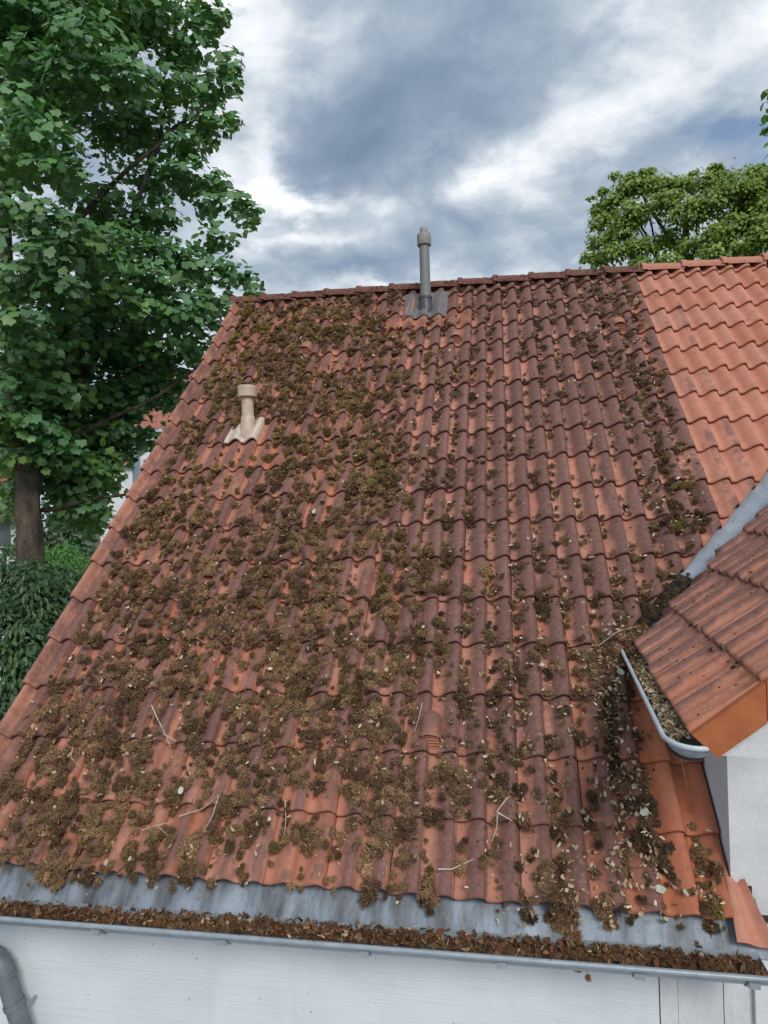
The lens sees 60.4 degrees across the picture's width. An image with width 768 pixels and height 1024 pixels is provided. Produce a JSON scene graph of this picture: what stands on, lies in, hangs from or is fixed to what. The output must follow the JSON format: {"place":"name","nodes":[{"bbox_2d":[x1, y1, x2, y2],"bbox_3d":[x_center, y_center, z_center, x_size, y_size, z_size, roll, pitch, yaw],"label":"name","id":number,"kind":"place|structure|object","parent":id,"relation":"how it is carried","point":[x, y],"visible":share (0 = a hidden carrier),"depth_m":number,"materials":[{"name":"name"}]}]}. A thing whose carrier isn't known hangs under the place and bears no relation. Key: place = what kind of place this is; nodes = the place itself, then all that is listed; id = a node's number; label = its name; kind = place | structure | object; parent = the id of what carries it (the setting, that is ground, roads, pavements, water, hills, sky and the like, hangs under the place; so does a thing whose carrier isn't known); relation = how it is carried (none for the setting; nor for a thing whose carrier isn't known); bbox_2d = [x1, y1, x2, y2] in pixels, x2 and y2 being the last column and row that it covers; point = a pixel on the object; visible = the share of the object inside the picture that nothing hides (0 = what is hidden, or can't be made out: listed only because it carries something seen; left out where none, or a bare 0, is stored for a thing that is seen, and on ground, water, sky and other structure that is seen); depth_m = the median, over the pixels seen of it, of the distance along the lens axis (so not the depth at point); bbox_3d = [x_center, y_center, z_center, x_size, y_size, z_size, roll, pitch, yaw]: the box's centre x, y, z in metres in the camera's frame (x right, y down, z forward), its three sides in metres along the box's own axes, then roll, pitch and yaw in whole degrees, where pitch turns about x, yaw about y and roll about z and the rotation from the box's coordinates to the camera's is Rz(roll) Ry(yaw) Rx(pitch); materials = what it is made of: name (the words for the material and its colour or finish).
{"place":"outdoors","nodes":[
{"label":"outdoors","id":0,"kind":"place"},
{"bbox_2d":[44,534,100,616],"bbox_3d":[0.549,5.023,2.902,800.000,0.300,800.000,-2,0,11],"label":"ground","id":1,"kind":"structure","parent":0,"point":[96,544],"depth_m":205.40,"materials":[{"name":"green plant"}]},
{"bbox_2d":[0,441,15,683],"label":"neighbour house","id":2,"kind":"structure","parent":1,"relation":"on","point":[5,533],"depth_m":17.34,"materials":[{"name":"white glass"}]},
{"bbox_2d":[0,519,14,553],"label":"window","id":3,"kind":"structure","parent":2,"relation":"in","point":[5,533],"depth_m":17.33,"materials":[{"name":"grey glass"}]},
{"bbox_2d":[0,545,83,721],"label":"elder bush","id":4,"kind":"object","parent":1,"relation":"on","point":[37,596],"visible":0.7,"depth_m":5.54,"materials":[{"name":"green plant"}]},
{"bbox_2d":[0,501,109,580],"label":"garden shrub","id":5,"kind":"object","parent":1,"relation":"on","point":[49,536],"visible":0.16,"depth_m":16.41,"materials":[{"name":"green plant"}]},
{"bbox_2d":[44,540,90,601],"bbox_3d":[-7.375,2.936,15.428,2.162,4.628,1.975,-2,0,11],"label":"conifer hedge","id":6,"kind":"object","parent":1,"relation":"on","point":[56,559],"visible":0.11,"depth_m":15.24,"materials":[{"name":"green plant"}]},
{"bbox_2d":[0,0,265,693],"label":"maple tree","id":7,"kind":"object","parent":1,"relation":"on","point":[65,454],"visible":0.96,"depth_m":8.05,"materials":[{"name":"green plant"}]},
{"bbox_2d":[101,371,194,541],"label":"neighbour house","id":8,"kind":"structure","parent":1,"relation":"on","point":[134,473],"depth_m":26.21,"materials":[{"name":"white"}]},
{"bbox_2d":[0,253,767,1023],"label":"house","id":9,"kind":"structure","parent":1,"relation":"on","point":[708,341],"depth_m":3.93,"materials":[{"name":"tile"}]},
{"bbox_2d":[0,945,36,1023],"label":"downpipe","id":10,"kind":"object","parent":9,"relation":"attached to","point":[14,1003],"visible":1,"depth_m":3.37,"materials":[{"name":"metal"}]},
{"bbox_2d":[141,821,172,835],"bbox_3d":[-1.156,1.616,3.355,0.154,0.048,0.052,-1,0,-12],"label":"twig","id":11,"kind":"object","parent":9,"relation":"on","point":[158,826],"visible":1,"depth_m":3.36,"materials":[{"name":"beige wood"}]},
{"bbox_2d":[151,705,176,746],"bbox_3d":[-1.271,1.223,3.768,0.034,0.188,0.292,-1,-1,-45],"label":"twig","id":12,"kind":"object","parent":9,"relation":"on","point":[161,726],"visible":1,"depth_m":3.74,"materials":[{"name":"beige wood"}]},
{"bbox_2d":[178,787,183,793],"bbox_3d":[-1.060,1.454,3.446,0.030,0.008,0.042,1,34,8],"label":"lichen flake","id":13,"kind":"object","parent":9,"relation":"on","point":[180,790],"visible":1,"depth_m":3.45,"materials":[{"name":"white plant"}]},
{"bbox_2d":[179,795,218,831],"bbox_3d":[-0.940,1.522,3.372,0.173,0.134,0.129,-2,-1,30],"label":"twig","id":14,"kind":"object","parent":9,"relation":"on","point":[202,808],"visible":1,"depth_m":3.37,"materials":[{"name":"beige wood"}]},
{"bbox_2d":[226,823,244,836],"bbox_3d":[-0.738,1.586,3.293,0.116,0.056,0.060,-2,0,11],"label":"moss cushion","id":15,"kind":"object","parent":9,"relation":"on","point":[238,828],"visible":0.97,"depth_m":3.29,"materials":[{"name":"yellow plant"}]},
{"bbox_2d":[224,384,265,443],"bbox_3d":[-1.218,-0.841,5.821,0.297,0.523,0.349,-2,0,11],"label":"vent pipe","id":16,"kind":"object","parent":9,"relation":"on","point":[249,426],"visible":1,"depth_m":5.72,"materials":[{"name":"beige plastic"}]},
{"bbox_2d":[267,840,279,856],"bbox_3d":[-0.557,1.648,3.242,0.127,0.064,0.062,-2,0,11],"label":"moss cushion","id":17,"kind":"object","parent":9,"relation":"on","point":[273,848],"visible":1,"depth_m":3.23,"materials":[{"name":"green plant"}]},
{"bbox_2d":[0,495,726,937],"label":"roof moss","id":18,"kind":"object","parent":9,"relation":"on","point":[356,787],"visible":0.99,"depth_m":3.71,"materials":[{"name":"brown plant"}]},
{"bbox_2d":[2,277,727,933],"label":"leaf litter","id":19,"kind":"object","parent":9,"relation":"on","point":[582,811],"visible":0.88,"depth_m":3.65,"materials":[{"name":"beige plant"}]},
{"bbox_2d":[18,570,724,981],"bbox_3d":[0.113,1.176,3.140,3.858,1.561,1.306,-1,0,-11],"label":"moss heap","id":20,"kind":"object","parent":9,"relation":"on","point":[700,854],"visible":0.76,"depth_m":3.30,"materials":[{"name":"brown plant"}]},
{"bbox_2d":[617,668,624,674],"bbox_3d":[1.267,0.855,3.534,0.040,0.039,0.008,-6,-39,16],"label":"lichen flake","id":21,"kind":"object","parent":20,"relation":"on","point":[620,671],"visible":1,"depth_m":3.53,"materials":[{"name":"grey plant"}]},
{"bbox_2d":[640,809,648,815],"bbox_3d":[1.197,1.381,3.033,0.040,0.008,0.035,-8,33,15],"label":"lichen flake","id":22,"kind":"object","parent":20,"relation":"on","point":[644,812],"visible":1,"depth_m":3.03,"materials":[{"name":"white plant"}]},
{"bbox_2d":[367,694,382,704],"bbox_3d":[-0.053,1.052,3.694,0.110,0.071,0.067,-2,0,11],"label":"moss cushion","id":23,"kind":"object","parent":9,"relation":"on","point":[373,697],"visible":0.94,"depth_m":3.69,"materials":[{"name":"plant"}]},
{"bbox_2d":[367,837,394,851],"bbox_3d":[-0.017,1.582,3.146,0.162,0.058,0.054,-2,0,11],"label":"moss cushion","id":24,"kind":"object","parent":9,"relation":"on","point":[378,843],"visible":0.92,"depth_m":3.14,"materials":[{"name":"brown plant"}]},
{"bbox_2d":[0,898,767,989],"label":"eave gutter","id":25,"kind":"object","parent":9,"relation":"attached to","point":[750,981],"visible":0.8,"depth_m":2.83,"materials":[{"name":"grey metal"}]},
{"bbox_2d":[0,895,767,975],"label":"gutter moss","id":26,"kind":"object","parent":25,"relation":"in","point":[753,967],"visible":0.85,"depth_m":2.80,"materials":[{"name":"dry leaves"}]},
{"bbox_2d":[58,279,762,872],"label":"moss crumbs","id":27,"kind":"object","parent":9,"relation":"on","point":[486,569],"visible":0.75,"depth_m":4.39,"materials":[{"name":"brown plant"}]},
{"bbox_2d":[137,272,698,516],"bbox_3d":[0.273,-1.221,5.948,4.256,2.465,2.470,-2,0,11],"label":"roof moss","id":28,"kind":"object","parent":9,"relation":"on","point":[372,481],"visible":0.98,"depth_m":5.74,"materials":[{"name":"brown plant"}]},
{"bbox_2d":[402,227,447,318],"bbox_3d":[0.426,-2.469,6.889,0.454,0.975,0.348,-2,0,11],"label":"vent pipe","id":29,"kind":"object","parent":9,"relation":"on","point":[428,303],"visible":1,"depth_m":6.82,"materials":[{"name":"metal"}]},
{"bbox_2d":[236,265,641,303],"bbox_3d":[0.459,-2.467,7.195,4.545,0.174,0.239,-2,0,12],"label":"ridge moss","id":30,"kind":"object","parent":9,"relation":"on","point":[595,270],"visible":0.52,"depth_m":7.27,"materials":[{"name":"brown plant"}]},
{"bbox_2d":[438,859,472,869],"bbox_3d":[0.328,1.610,3.022,0.167,0.042,0.031,-1,0,-9],"label":"twig","id":31,"kind":"object","parent":9,"relation":"on","point":[452,868],"visible":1,"depth_m":3.01,"materials":[{"name":"beige wood"}]},
{"bbox_2d":[491,797,512,841],"bbox_3d":[0.553,1.457,3.135,0.106,0.185,0.061,-2,0,-3],"label":"twig","id":32,"kind":"object","parent":9,"relation":"on","point":[500,806],"visible":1,"depth_m":3.14,"materials":[{"name":"beige wood"}]},
{"bbox_2d":[551,541,559,546],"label":"moss cushion","id":33,"kind":"object","parent":9,"relation":"on","point":[555,543],"visible":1,"depth_m":4.29,"materials":[{"name":"green plant"}]},
{"bbox_2d":[561,620,729,934],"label":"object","id":34,"kind":"object","parent":9,"relation":"on","point":[620,841],"visible":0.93,"depth_m":3.06,"materials":[{"name":"brown plant"}]},
{"bbox_2d":[633,794,658,809],"bbox_3d":[1.233,1.362,3.100,0.132,0.071,0.065,-2,0,11],"label":"moss cushion","id":35,"kind":"object","parent":9,"relation":"on","point":[653,802],"visible":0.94,"depth_m":3.09,"materials":[{"name":"plant"}]},
{"bbox_2d":[655,884,664,893],"bbox_3d":[1.185,1.617,2.830,0.039,0.008,0.035,-10,39,17],"label":"lichen flake","id":36,"kind":"object","parent":9,"relation":"on","point":[660,889],"visible":0.94,"depth_m":2.83,"materials":[{"name":"white plant"}]},
{"bbox_2d":[671,521,686,529],"bbox_3d":[1.931,0.094,4.300,0.194,0.075,0.075,-2,0,11],"label":"moss cushion","id":37,"kind":"object","parent":9,"relation":"on","point":[680,525],"visible":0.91,"depth_m":4.29,"materials":[{"name":"green plant"}]},
{"bbox_2d":[670,481,699,490],"bbox_3d":[2.052,-0.183,4.502,0.230,0.074,0.073,-2,0,11],"label":"moss cushion","id":38,"kind":"object","parent":9,"relation":"on","point":[686,484],"visible":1,"depth_m":4.49,"materials":[{"name":"green plant"}]},
{"bbox_2d":[626,471,767,1023],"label":"dormer","id":39,"kind":"object","parent":9,"relation":"attached to","point":[728,726],"visible":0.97,"depth_m":2.82,"materials":[{"name":"tile"}]},
{"bbox_2d":[621,649,711,760],"bbox_3d":[1.219,0.782,2.909,0.200,0.134,1.635,-2,-1,15],"label":"dormer gutter","id":40,"kind":"object","parent":39,"relation":"attached to","point":[671,718],"depth_m":2.43,"materials":[{"name":"grey metal"}]},
{"bbox_2d":[625,649,654,687],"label":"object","id":41,"kind":"object","parent":40,"relation":"on","point":[635,652],"visible":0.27,"depth_m":3.35,"materials":[{"name":"brown plant"}]},
{"bbox_2d":[647,531,767,715],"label":"dormer moss","id":42,"kind":"object","parent":39,"relation":"on","point":[731,667],"visible":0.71,"depth_m":3.05,"materials":[{"name":"brown plant"}]},
{"bbox_2d":[707,900,725,920],"bbox_3d":[1.398,1.671,2.772,0.120,0.068,0.065,-2,0,11],"label":"moss cushion","id":43,"kind":"object","parent":9,"relation":"on","point":[717,912],"visible":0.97,"depth_m":2.76,"materials":[{"name":"green plant"}]},
{"bbox_2d":[578,157,767,268],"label":"round tree","id":44,"kind":"object","parent":1,"relation":"on","point":[746,216],"visible":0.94,"depth_m":22.25,"materials":[{"name":"green plant"}]},
{"bbox_2d":[759,89,767,159],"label":"leafy tree","id":45,"kind":"object","parent":1,"relation":"on","point":[764,118],"visible":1,"depth_m":7.78,"materials":[{"name":"green plant"}]},
{"bbox_2d":[0,0,767,531],"label":"sky","id":46,"kind":"structure","parent":0,"point":[489,127],"materials":[{"name":"grey"}]}
]}

